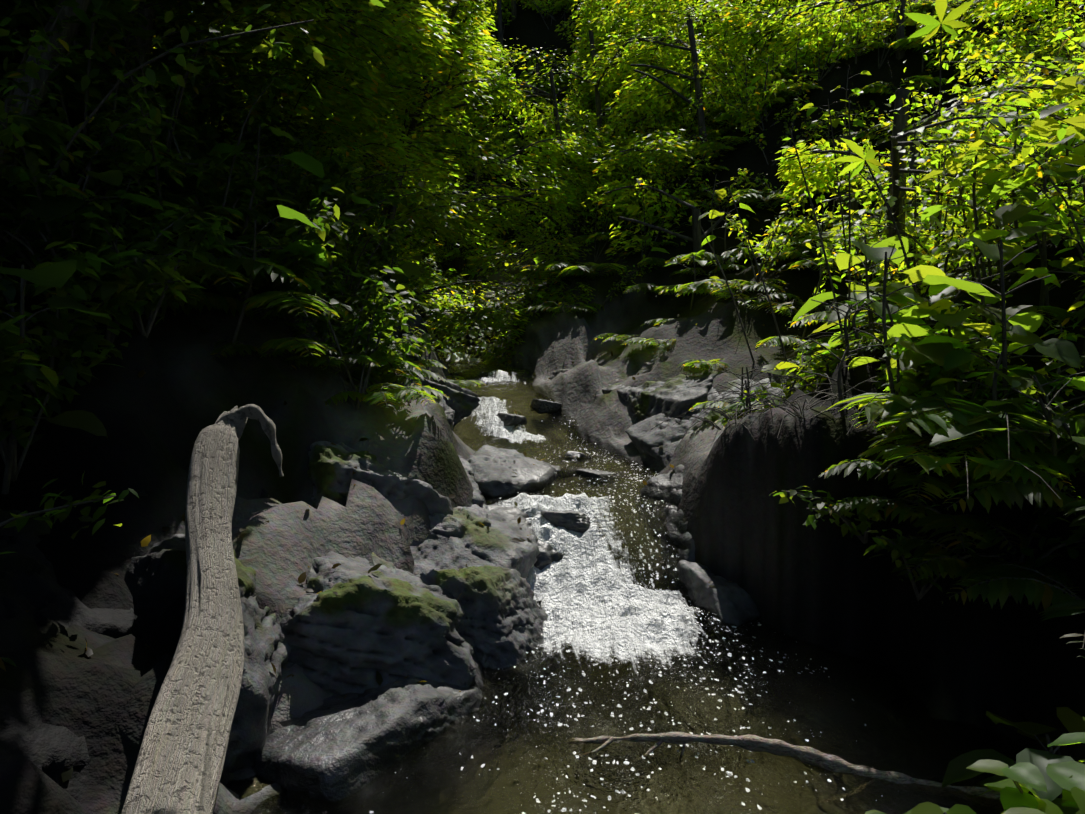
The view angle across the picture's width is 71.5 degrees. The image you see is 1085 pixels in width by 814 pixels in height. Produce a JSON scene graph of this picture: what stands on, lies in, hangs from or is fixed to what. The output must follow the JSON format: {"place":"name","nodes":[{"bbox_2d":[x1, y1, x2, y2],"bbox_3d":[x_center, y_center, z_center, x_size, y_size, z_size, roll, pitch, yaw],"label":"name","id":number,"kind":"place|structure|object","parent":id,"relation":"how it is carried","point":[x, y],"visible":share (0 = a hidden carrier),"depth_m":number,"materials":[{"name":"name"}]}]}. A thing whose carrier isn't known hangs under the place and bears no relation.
{"place":"outdoors","nodes":[
{"label":"outdoors","id":0,"kind":"place"},
{"bbox_2d":[0,0,1084,813],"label":"terrain","id":1,"kind":"structure","parent":0,"point":[826,584],"depth_m":3.66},
{"bbox_2d":[0,298,784,802],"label":"rocks","id":2,"kind":"object","parent":1,"relation":"on","point":[434,632],"visible":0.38,"depth_m":3.02,"materials":[{"name":"grey stone"}]},
{"bbox_2d":[121,404,283,813],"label":"driftwood log","id":3,"kind":"object","parent":2,"relation":"on","point":[179,765],"visible":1,"depth_m":2.15,"materials":[{"name":"grey wood"}]},
{"bbox_2d":[0,0,1084,813],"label":"tree branches","id":4,"kind":"object","parent":1,"relation":"on","point":[896,170],"visible":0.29,"depth_m":4.66,"materials":[{"name":"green plant"}]},
{"bbox_2d":[0,0,1084,813],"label":"plants","id":5,"kind":"object","parent":4,"relation":"attached to","point":[1046,778],"visible":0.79,"depth_m":4.68,"materials":[{"name":"green plant"}]},
{"bbox_2d":[574,732,999,798],"bbox_3d":[0.927,1.297,2.553,1.725,0.279,0.345,1,7,9],"label":"fallen branch","id":6,"kind":"object","parent":1,"relation":"on","point":[804,755],"visible":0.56,"depth_m":2.60,"materials":[{"name":"wood"}]},
{"bbox_2d":[226,347,1059,813],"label":"water stream","id":7,"kind":"structure","parent":0,"point":[636,641],"depth_m":2.97,"materials":[{"name":"beige liquid"}]}
]}

